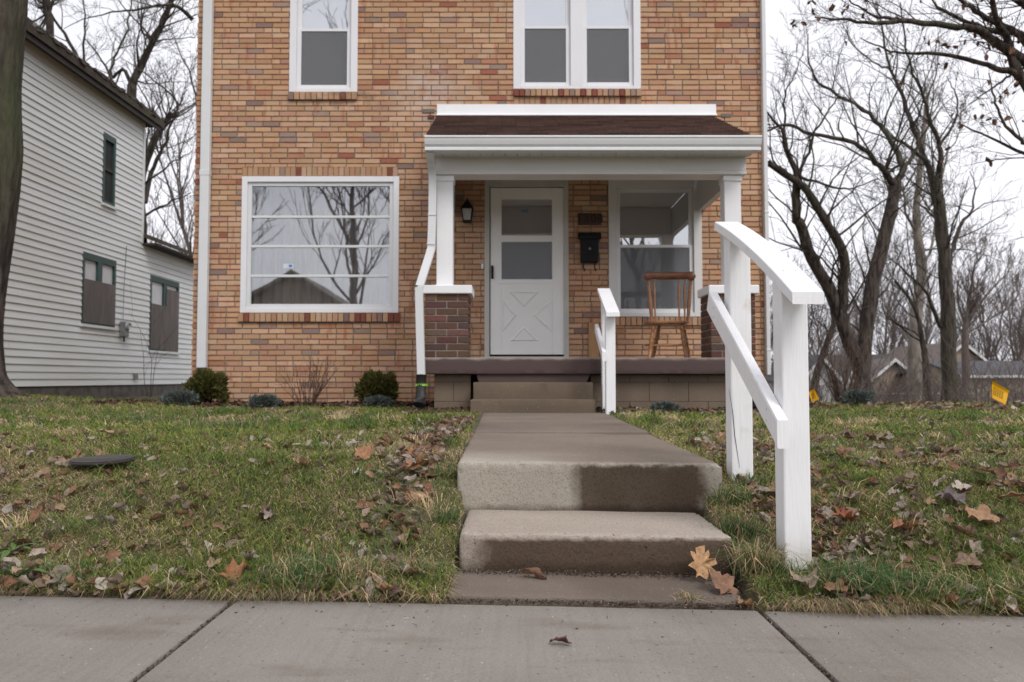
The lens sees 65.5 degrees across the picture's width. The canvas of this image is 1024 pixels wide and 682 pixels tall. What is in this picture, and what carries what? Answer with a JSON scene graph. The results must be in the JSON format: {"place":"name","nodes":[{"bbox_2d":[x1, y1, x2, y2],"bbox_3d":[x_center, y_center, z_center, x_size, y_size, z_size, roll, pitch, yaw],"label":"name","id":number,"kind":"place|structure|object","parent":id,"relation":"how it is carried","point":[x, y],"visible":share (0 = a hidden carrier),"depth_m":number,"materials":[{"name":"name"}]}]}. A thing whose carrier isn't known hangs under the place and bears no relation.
{"place":"outdoors","nodes":[
{"label":"outdoors","id":0,"kind":"place"},
{"bbox_2d":[0,596,1023,681],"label":"sidewalk","id":1,"kind":"structure","parent":0,"point":[110,640],"depth_m":1.97,"materials":[{"name":"concrete"}]},
{"bbox_2d":[1,563,1023,681],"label":"soil crumbs","id":2,"kind":"object","parent":1,"relation":"on","point":[698,605],"visible":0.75,"depth_m":2.32,"materials":[{"name":"soil"}]},
{"bbox_2d":[738,596,754,607],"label":"fallen leaf","id":3,"kind":"object","parent":1,"relation":"on","point":[748,602],"visible":0.99,"depth_m":2.32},
{"bbox_2d":[0,393,1023,622],"bbox_3d":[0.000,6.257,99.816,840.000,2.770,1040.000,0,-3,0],"label":"lawn","id":4,"kind":"structure","parent":0,"point":[738,582],"depth_m":2.89,"materials":[{"name":"plant"}]},
{"bbox_2d":[0,0,30,397],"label":"street tree","id":5,"kind":"object","parent":4,"relation":"on","point":[13,18],"visible":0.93,"depth_m":9.03,"materials":[{"name":"brown plant"}]},
{"bbox_2d":[0,541,40,560],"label":"weed","id":6,"kind":"object","parent":4,"relation":"on","point":[6,553],"visible":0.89,"depth_m":2.60,"materials":[{"name":"green plant"}]},
{"bbox_2d":[12,560,35,573],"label":"fallen leaf","id":7,"kind":"object","parent":4,"relation":"on","point":[29,564],"visible":0.99,"depth_m":2.38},
{"bbox_2d":[0,564,49,590],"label":"weed","id":8,"kind":"object","parent":4,"relation":"on","point":[37,569],"visible":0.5,"depth_m":2.38,"materials":[{"name":"green plant"}]},
{"bbox_2d":[29,506,42,522],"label":"fallen leaf","id":9,"kind":"object","parent":4,"relation":"on","point":[34,514],"visible":1,"depth_m":2.79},
{"bbox_2d":[55,457,70,466],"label":"fallen leaf","id":10,"kind":"object","parent":4,"relation":"on","point":[61,460],"visible":0.95,"depth_m":3.31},
{"bbox_2d":[28,0,132,84],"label":"bare tree","id":11,"kind":"object","parent":4,"relation":"on","point":[48,20],"visible":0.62,"depth_m":26.18,"materials":[{"name":"brown plant"}]},
{"bbox_2d":[3,17,193,398],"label":"neighboring house","id":12,"kind":"structure","parent":4,"relation":"on","point":[80,218],"depth_m":15.48,"materials":[{"name":"white"}]},
{"bbox_2d":[80,251,116,330],"bbox_3d":[-8.300,-0.977,15.984,0.120,1.455,1.360,0,-3,0],"label":"window","id":13,"kind":"structure","parent":12,"relation":"in","point":[98,293],"depth_m":15.92,"materials":[{"name":"brown"}]},
{"bbox_2d":[100,132,116,210],"bbox_3d":[-8.300,-3.486,16.372,0.120,1.505,0.580,0,-3,0],"label":"window","id":14,"kind":"structure","parent":12,"relation":"in","point":[109,149],"depth_m":16.42,"materials":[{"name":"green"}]},
{"bbox_2d":[119,246,131,341],"bbox_3d":[-8.188,-1.015,16.919,0.177,2.073,0.206,0,-3,0],"label":"electric meter","id":15,"kind":"object","parent":12,"relation":"attached to","point":[125,327],"visible":1,"depth_m":16.82,"materials":[{"name":"grey metal"}]},
{"bbox_2d":[148,275,179,354],"bbox_3d":[-8.300,-0.590,18.989,0.120,1.785,1.640,0,-3,0],"label":"window","id":16,"kind":"structure","parent":12,"relation":"in","point":[163,291],"depth_m":18.92,"materials":[{"name":"brown"}]},
{"bbox_2d":[68,454,136,465],"bbox_3d":[-1.696,0.493,3.296,0.270,0.034,0.167,0,-3,0],"label":"utility lid","id":17,"kind":"object","parent":4,"relation":"on","point":[99,460],"visible":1,"depth_m":3.26,"materials":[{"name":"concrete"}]},
{"bbox_2d":[104,548,121,562],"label":"fallen leaf","id":18,"kind":"object","parent":4,"relation":"on","point":[112,553],"visible":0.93,"depth_m":2.52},
{"bbox_2d":[50,0,198,97],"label":"bare tree","id":19,"kind":"object","parent":4,"relation":"on","point":[151,45],"visible":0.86,"depth_m":27.34,"materials":[{"name":"brown plant"}]},
{"bbox_2d":[104,0,197,242],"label":"bare tree","id":20,"kind":"object","parent":4,"relation":"on","point":[155,136],"visible":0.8,"depth_m":24.30,"materials":[{"name":"brown plant"}]},
{"bbox_2d":[129,283,179,396],"bbox_3d":[-7.661,-0.003,16.710,1.266,2.404,0.951,1,-3,-25],"label":"bare shrub","id":21,"kind":"object","parent":4,"relation":"on","point":[150,356],"visible":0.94,"depth_m":16.93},
{"bbox_2d":[121,58,196,256],"bbox_3d":[-16.795,-5.193,39.606,8.078,16.492,5.965,3,-4,-44],"label":"bare tree","id":22,"kind":"object","parent":4,"relation":"on","point":[186,237],"visible":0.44,"depth_m":39.62,"materials":[{"name":"plant"}]},
{"bbox_2d":[146,212,180,247],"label":"bare tree","id":23,"kind":"object","parent":4,"relation":"on","point":[163,233],"visible":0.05,"depth_m":46.36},
{"bbox_2d":[158,389,199,405],"bbox_3d":[-3.736,0.652,8.934,0.437,0.239,0.423,2,-3,-39],"label":"juniper","id":24,"kind":"object","parent":4,"relation":"on","point":[175,396],"visible":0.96,"depth_m":8.85,"materials":[{"name":"green plant"}]},
{"bbox_2d":[182,368,230,402],"bbox_3d":[-3.569,0.547,9.317,0.562,0.490,0.546,0,-3,0],"label":"round shrub","id":25,"kind":"object","parent":4,"relation":"on","point":[205,385],"visible":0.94,"depth_m":9.21,"materials":[{"name":"green plant"}]},
{"bbox_2d":[207,557,222,566],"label":"fallen leaf","id":26,"kind":"object","parent":4,"relation":"on","point":[211,564],"visible":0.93,"depth_m":2.47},
{"bbox_2d":[219,558,247,583],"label":"fallen leaf","id":27,"kind":"object","parent":4,"relation":"on","point":[232,567],"visible":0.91,"depth_m":2.40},
{"bbox_2d":[246,393,282,408],"bbox_3d":[-2.817,0.692,9.057,0.413,0.217,0.425,0,-3,0],"label":"juniper","id":28,"kind":"object","parent":4,"relation":"on","point":[263,400],"visible":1,"depth_m":8.99,"materials":[{"name":"green plant"}]},
{"bbox_2d":[293,456,312,467],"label":"fallen leaf","id":29,"kind":"object","parent":4,"relation":"on","point":[303,461],"visible":1,"depth_m":3.30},
{"bbox_2d":[354,443,374,459],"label":"fallen leaf","id":30,"kind":"object","parent":4,"relation":"on","point":[367,451],"visible":0.98,"depth_m":3.52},
{"bbox_2d":[353,369,399,402],"bbox_3d":[-1.587,0.562,9.319,0.566,0.485,0.579,0,-3,0],"label":"round shrub","id":31,"kind":"object","parent":4,"relation":"on","point":[372,383],"visible":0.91,"depth_m":9.21,"materials":[{"name":"green plant"}]},
{"bbox_2d":[362,394,394,407],"bbox_3d":[-1.485,0.686,8.877,0.382,0.194,0.384,0,-3,0],"label":"juniper","id":32,"kind":"object","parent":4,"relation":"on","point":[377,400],"visible":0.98,"depth_m":8.80,"materials":[{"name":"green plant"}]},
{"bbox_2d":[406,455,428,466],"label":"fallen leaf","id":33,"kind":"object","parent":4,"relation":"on","point":[419,459],"visible":0.96,"depth_m":3.31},
{"bbox_2d":[90,397,831,413],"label":"mulch","id":34,"kind":"object","parent":4,"relation":"on","point":[239,402],"visible":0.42,"depth_m":8.98,"materials":[{"name":"wood"}]},
{"bbox_2d":[275,348,340,404],"bbox_3d":[-2.427,0.428,9.419,0.830,0.764,0.503,-1,-3,27],"label":"bare shrub","id":35,"kind":"object","parent":34,"relation":"on","point":[316,394],"visible":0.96,"depth_m":9.34,"materials":[{"name":"plant"}]},
{"bbox_2d":[191,0,770,408],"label":"brick house","id":36,"kind":"structure","parent":4,"relation":"on","point":[351,156],"depth_m":10.05,"materials":[{"name":"brown"}]},
{"bbox_2d":[240,176,398,312],"bbox_3d":[-2.413,-1.210,10.119,1.981,1.724,0.246,0,-3,0],"label":"window","id":37,"kind":"structure","parent":36,"relation":"in","point":[310,244],"depth_m":10.19,"materials":[{"name":"white plastic"}]},
{"bbox_2d":[289,0,357,92],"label":"window","id":38,"kind":"structure","parent":36,"relation":"in","point":[326,54],"depth_m":10.20,"materials":[{"name":"white plastic"}]},
{"bbox_2d":[461,198,473,222],"bbox_3d":[-0.559,-1.633,9.945,0.154,0.305,0.160,0,-3,0],"label":"wall lantern","id":39,"kind":"object","parent":36,"relation":"attached to","point":[467,209],"depth_m":9.89,"materials":[{"name":"black metal"}]},
{"bbox_2d":[490,188,563,354],"bbox_3d":[0.190,-0.882,10.002,0.921,2.103,0.070,0,-3,0],"label":"storm door","id":40,"kind":"structure","parent":36,"relation":"in","point":[527,315],"depth_m":9.98,"materials":[{"name":"white wood"}]},
{"bbox_2d":[513,0,640,89],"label":"window","id":41,"kind":"structure","parent":36,"relation":"in","point":[577,44],"depth_m":10.20,"materials":[{"name":"white plastic"}]},
{"bbox_2d":[578,232,600,270],"bbox_3d":[0.967,-1.110,9.931,0.282,0.498,0.136,0,-3,0],"label":"mailbox","id":42,"kind":"object","parent":36,"relation":"attached to","point":[589,247],"visible":1,"depth_m":9.88,"materials":[{"name":"black metal"}]},
{"bbox_2d":[578,213,602,224],"bbox_3d":[0.984,-1.532,10.007,0.313,0.149,0.027,0,-3,0],"label":"number plaque","id":43,"kind":"object","parent":36,"relation":"attached to","point":[590,219],"visible":1,"depth_m":10.00,"materials":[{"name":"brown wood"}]},
{"bbox_2d":[588,323,598,357],"bbox_3d":[1.019,0.013,9.919,0.128,0.482,0.038,0,-3,0],"label":"leaning board","id":44,"kind":"object","parent":36,"relation":"on","point":[593,349],"visible":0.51,"depth_m":9.90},
{"bbox_2d":[608,180,701,316],"bbox_3d":[1.800,-1.183,10.056,1.171,1.762,0.123,0,-3,0],"label":"window","id":45,"kind":"structure","parent":36,"relation":"in","point":[654,225],"depth_m":10.08,"materials":[{"name":"white plastic"}]},
{"bbox_2d":[644,271,695,357],"bbox_3d":[1.760,-0.296,8.768,0.622,1.004,0.520,0,-3,0],"label":"wooden chair","id":46,"kind":"object","parent":36,"relation":"on","point":[690,276],"visible":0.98,"depth_m":8.90,"materials":[{"name":"brown wood"}]},
{"bbox_2d":[0,396,1023,615],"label":"leaf litter","id":47,"kind":"object","parent":4,"relation":"on","point":[116,579],"visible":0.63,"depth_m":3.01,"materials":[{"name":"plant"}]},
{"bbox_2d":[470,382,595,413],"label":"porch steps","id":48,"kind":"structure","parent":4,"relation":"on","point":[532,397],"depth_m":7.75,"materials":[{"name":"concrete"}]},
{"bbox_2d":[475,413,648,433],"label":"walkway","id":49,"kind":"structure","parent":4,"relation":"on","point":[593,423],"depth_m":5.65,"materials":[{"name":"concrete"}]},
{"bbox_2d":[439,570,745,610],"bbox_3d":[0.235,0.811,2.495,0.911,0.116,0.319,0,-3,0],"label":"apron","id":50,"kind":"object","parent":4,"relation":"on","point":[607,588],"visible":0.55,"depth_m":2.42,"materials":[{"name":"concrete"}]},
{"bbox_2d":[519,567,546,578],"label":"fallen leaf","id":51,"kind":"object","parent":50,"relation":"on","point":[536,571],"visible":1,"depth_m":2.55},
{"bbox_2d":[689,545,716,580],"bbox_3d":[0.615,0.717,2.561,0.121,0.117,0.028,-48,3,-36],"label":"oak leaf","id":52,"kind":"object","parent":50,"relation":"on","point":[701,564],"visible":0.92,"depth_m":2.57,"materials":[{"name":"plant"}]},
{"bbox_2d":[707,568,738,593],"bbox_3d":[0.643,0.735,2.449,0.102,0.038,0.107,13,27,-22],"label":"fallen leaf","id":53,"kind":"object","parent":50,"relation":"on","point":[724,581],"visible":0.99,"depth_m":2.46,"materials":[{"name":"plant"}]},
{"bbox_2d":[457,433,731,575],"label":"front steps","id":54,"kind":"structure","parent":4,"relation":"on","point":[611,503],"depth_m":3.13,"materials":[{"name":"concrete"}]},
{"bbox_2d":[595,288,619,413],"bbox_3d":[0.907,0.136,7.624,0.156,1.367,0.744,0,-3,0],"label":"handrail","id":55,"kind":"object","parent":4,"relation":"on","point":[605,335],"visible":0.9,"depth_m":7.37,"materials":[{"name":"paint"}]},
{"bbox_2d":[648,399,682,410],"bbox_3d":[1.499,0.658,7.821,0.337,0.176,0.328,0,-3,0],"label":"juniper","id":56,"kind":"object","parent":4,"relation":"on","point":[666,404],"visible":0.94,"depth_m":7.76,"materials":[{"name":"green plant"}]},
{"bbox_2d":[707,222,823,571],"bbox_3d":[0.921,0.189,2.970,0.147,1.454,0.980,0,-3,0],"label":"handrail","id":57,"kind":"object","parent":4,"relation":"on","point":[783,409],"visible":0.87,"depth_m":2.66,"materials":[{"name":"paint"}]},
{"bbox_2d":[788,563,818,587],"bbox_3d":[0.887,0.709,2.433,0.088,0.057,0.129,11,-1,7],"label":"fallen leaf","id":58,"kind":"object","parent":4,"relation":"on","point":[805,580],"visible":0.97,"depth_m":2.41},
{"bbox_2d":[765,355,842,402],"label":"house","id":59,"kind":"structure","parent":4,"relation":"on","point":[814,358],"depth_m":43.96,"materials":[{"name":"grey"}]},
{"bbox_2d":[807,252,838,354],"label":"bare tree","id":60,"kind":"object","parent":4,"relation":"on","point":[822,338],"visible":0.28,"depth_m":74.87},
{"bbox_2d":[808,302,837,354],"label":"bare tree","id":61,"kind":"object","parent":4,"relation":"on","point":[819,334],"visible":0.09,"depth_m":90.59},
{"bbox_2d":[770,250,890,401],"bbox_3d":[9.638,-0.544,25.549,4.486,5.689,3.444,-2,-4,43],"label":"bare tree","id":62,"kind":"object","parent":4,"relation":"on","point":[832,329],"visible":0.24,"depth_m":24.96,"materials":[{"name":"brown plant"}]},
{"bbox_2d":[808,299,852,355],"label":"bare tree","id":63,"kind":"object","parent":4,"relation":"on","point":[835,339],"visible":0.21,"depth_m":81.56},
{"bbox_2d":[813,304,854,354],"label":"bare tree","id":64,"kind":"object","parent":4,"relation":"on","point":[834,330],"visible":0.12,"depth_m":82.78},
{"bbox_2d":[823,578,848,591],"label":"fallen leaf","id":65,"kind":"object","parent":4,"relation":"on","point":[833,586],"visible":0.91,"depth_m":2.38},
{"bbox_2d":[825,354,853,402],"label":"house","id":66,"kind":"structure","parent":4,"relation":"on","point":[833,358],"depth_m":53.59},
{"bbox_2d":[831,506,858,519],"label":"fallen leaf","id":67,"kind":"object","parent":4,"relation":"on","point":[844,513],"visible":1,"depth_m":2.89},
{"bbox_2d":[809,308,886,402],"bbox_3d":[5.875,0.305,13.954,1.723,1.708,1.159,0,-3,0],"label":"bare shrub","id":68,"kind":"object","parent":4,"relation":"on","point":[836,389],"visible":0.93,"depth_m":13.94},
{"bbox_2d":[766,0,946,400],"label":"bare tree","id":69,"kind":"object","parent":4,"relation":"on","point":[837,298],"visible":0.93,"depth_m":21.63,"materials":[{"name":"brown plant"}]},
{"bbox_2d":[827,258,885,348],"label":"bare tree","id":70,"kind":"object","parent":4,"relation":"on","point":[852,291],"visible":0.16,"depth_m":75.48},
{"bbox_2d":[838,388,876,404],"bbox_3d":[4.028,0.671,9.267,0.428,0.256,0.433,0,-3,0],"label":"juniper","id":71,"kind":"object","parent":4,"relation":"on","point":[858,396],"visible":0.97,"depth_m":9.20,"materials":[{"name":"green plant"}]},
{"bbox_2d":[832,292,887,356],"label":"bare tree","id":72,"kind":"object","parent":4,"relation":"on","point":[856,335],"visible":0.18,"depth_m":72.48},
{"bbox_2d":[829,247,900,350],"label":"bare tree","id":73,"kind":"object","parent":4,"relation":"on","point":[860,304],"visible":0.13,"depth_m":82.63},
{"bbox_2d":[850,222,914,339],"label":"bare tree","id":74,"kind":"object","parent":4,"relation":"on","point":[896,240],"visible":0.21,"depth_m":68.83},
{"bbox_2d":[871,358,906,402],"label":"house","id":75,"kind":"structure","parent":4,"relation":"on","point":[883,360],"depth_m":57.93,"materials":[{"name":"grey"}]},
{"bbox_2d":[850,223,930,351],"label":"bare tree","id":76,"kind":"object","parent":4,"relation":"on","point":[894,300],"visible":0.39,"depth_m":91.50,"materials":[{"name":"plant"}]},
{"bbox_2d":[872,285,908,353],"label":"bare tree","id":77,"kind":"object","parent":4,"relation":"on","point":[895,337],"visible":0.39,"depth_m":82.37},
{"bbox_2d":[766,327,1023,403],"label":"brush","id":78,"kind":"object","parent":4,"relation":"on","point":[898,394],"visible":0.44,"depth_m":21.59,"materials":[{"name":"plant"}]},
{"bbox_2d":[853,241,938,353],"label":"bare tree","id":79,"kind":"object","parent":4,"relation":"on","point":[885,344],"visible":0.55,"depth_m":71.28,"materials":[{"name":"plant"}]},
{"bbox_2d":[888,515,916,528],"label":"fallen leaf","id":80,"kind":"object","parent":4,"relation":"on","point":[897,523],"visible":0.99,"depth_m":2.81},
{"bbox_2d":[852,176,953,401],"bbox_3d":[13.271,-1.696,27.185,3.418,8.294,3.760,-1,-3,24],"label":"bare tree","id":81,"kind":"object","parent":4,"relation":"on","point":[920,335],"visible":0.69,"depth_m":27.03,"materials":[{"name":"brown plant"}]},
{"bbox_2d":[790,0,1022,402],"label":"bare tree","id":82,"kind":"object","parent":4,"relation":"on","point":[946,321],"visible":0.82,"depth_m":24.54,"materials":[{"name":"brown plant"}]},
{"bbox_2d":[789,0,1023,179],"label":"oak tree","id":83,"kind":"object","parent":4,"relation":"on","point":[1009,51],"visible":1,"depth_m":11.59,"materials":[{"name":"brown plant"}]},
{"bbox_2d":[896,469,916,481],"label":"fallen leaf","id":84,"kind":"object","parent":4,"relation":"on","point":[909,474],"visible":0.83,"depth_m":3.21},
{"bbox_2d":[879,272,933,352],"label":"bare tree","id":85,"kind":"object","parent":4,"relation":"on","point":[898,315],"visible":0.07,"depth_m":102.02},
{"bbox_2d":[908,510,926,523],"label":"fallen leaf","id":86,"kind":"object","parent":4,"relation":"on","point":[918,516],"visible":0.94,"depth_m":2.91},
{"bbox_2d":[882,262,957,344],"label":"bare tree","id":87,"kind":"object","parent":4,"relation":"on","point":[927,325],"visible":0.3,"depth_m":84.87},
{"bbox_2d":[901,260,939,343],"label":"bare tree","id":88,"kind":"object","parent":4,"relation":"on","point":[928,305],"visible":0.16,"depth_m":98.62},
{"bbox_2d":[886,342,987,366],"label":"house","id":89,"kind":"structure","parent":4,"relation":"on","point":[933,349],"depth_m":62.56,"materials":[{"name":"grey"}]},
{"bbox_2d":[857,62,1023,401],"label":"bare tree","id":90,"kind":"object","parent":4,"relation":"on","point":[913,344],"visible":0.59,"depth_m":36.19,"materials":[{"name":"brown plant"}]},
{"bbox_2d":[935,485,965,502],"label":"fallen leaf","id":91,"kind":"object","parent":4,"relation":"on","point":[949,493],"visible":1,"depth_m":3.05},
{"bbox_2d":[939,558,963,570],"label":"fallen leaf","id":92,"kind":"object","parent":4,"relation":"on","point":[951,564],"visible":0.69,"depth_m":2.59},
{"bbox_2d":[895,361,1023,402],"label":"house","id":93,"kind":"structure","parent":4,"relation":"on","point":[978,364],"depth_m":51.83,"materials":[{"name":"grey"}]},
{"bbox_2d":[951,480,972,489],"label":"fallen leaf","id":94,"kind":"object","parent":4,"relation":"on","point":[959,485],"visible":1,"depth_m":3.18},
{"bbox_2d":[953,525,976,536],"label":"fallen leaf","id":95,"kind":"object","parent":4,"relation":"on","point":[973,531],"visible":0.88,"depth_m":2.81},
{"bbox_2d":[955,551,981,565],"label":"fallen leaf","id":96,"kind":"object","parent":4,"relation":"on","point":[962,556],"visible":0.95,"depth_m":2.61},
{"bbox_2d":[930,256,1011,347],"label":"bare tree","id":97,"kind":"object","parent":4,"relation":"on","point":[958,324],"visible":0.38,"depth_m":70.98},
{"bbox_2d":[967,539,983,553],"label":"fallen leaf","id":98,"kind":"object","parent":4,"relation":"on","point":[971,543],"visible":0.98,"depth_m":2.71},
{"bbox_2d":[933,222,1023,402],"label":"bare tree","id":99,"kind":"object","parent":4,"relation":"on","point":[970,305],"visible":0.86,"depth_m":38.10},
{"bbox_2d":[955,283,1007,360],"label":"bare tree","id":100,"kind":"object","parent":4,"relation":"on","point":[982,337],"visible":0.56,"depth_m":71.16,"materials":[{"name":"plant"}]},
{"bbox_2d":[965,504,999,523],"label":"fallen leaf","id":101,"kind":"object","parent":4,"relation":"on","point":[982,512],"visible":1,"depth_m":2.91,"materials":[{"name":"plant"}]},
{"bbox_2d":[970,302,999,359],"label":"bare tree","id":102,"kind":"object","parent":4,"relation":"on","point":[979,334],"visible":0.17,"depth_m":101.28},
{"bbox_2d":[952,247,1021,360],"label":"bare tree","id":103,"kind":"object","parent":4,"relation":"on","point":[985,328],"visible":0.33,"depth_m":80.96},
{"bbox_2d":[986,533,1004,548],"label":"fallen leaf","id":104,"kind":"object","parent":4,"relation":"on","point":[989,538],"visible":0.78,"depth_m":2.74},
{"bbox_2d":[970,276,1023,360],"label":"bare tree","id":105,"kind":"object","parent":4,"relation":"on","point":[997,339],"visible":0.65,"depth_m":71.30,"materials":[{"name":"plant"}]},
{"bbox_2d":[970,260,1023,361],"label":"bare tree","id":106,"kind":"object","parent":4,"relation":"on","point":[1019,338],"visible":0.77,"depth_m":70.81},
{"bbox_2d":[974,263,1023,360],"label":"bare tree","id":107,"kind":"object","parent":4,"relation":"on","point":[1007,318],"visible":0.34,"depth_m":85.84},
{"bbox_2d":[990,381,1009,428],"bbox_3d":[3.179,0.453,5.184,0.113,0.389,0.027,0,-3,2],"label":"marking flag","id":108,"kind":"object","parent":4,"relation":"on","point":[999,393],"visible":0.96,"depth_m":5.19,"materials":[{"name":"plastic"}]},
{"bbox_2d":[988,466,1012,481],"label":"fallen leaf","id":109,"kind":"object","parent":4,"relation":"on","point":[1002,474],"visible":0.86,"depth_m":3.34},
{"bbox_2d":[988,259,1023,359],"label":"bare tree","id":110,"kind":"object","parent":4,"relation":"on","point":[1010,331],"visible":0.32,"depth_m":76.59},
{"bbox_2d":[995,490,1022,498],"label":"fallen leaf","id":111,"kind":"object","parent":4,"relation":"on","point":[1011,493],"visible":0.99,"depth_m":3.07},
{"bbox_2d":[999,261,1023,353],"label":"bare tree","id":112,"kind":"object","parent":4,"relation":"on","point":[1017,305],"visible":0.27,"depth_m":86.82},
{"bbox_2d":[28,0,1023,364],"label":"sky","id":113,"kind":"structure","parent":0,"point":[1012,169],"materials":[{"name":"white"}]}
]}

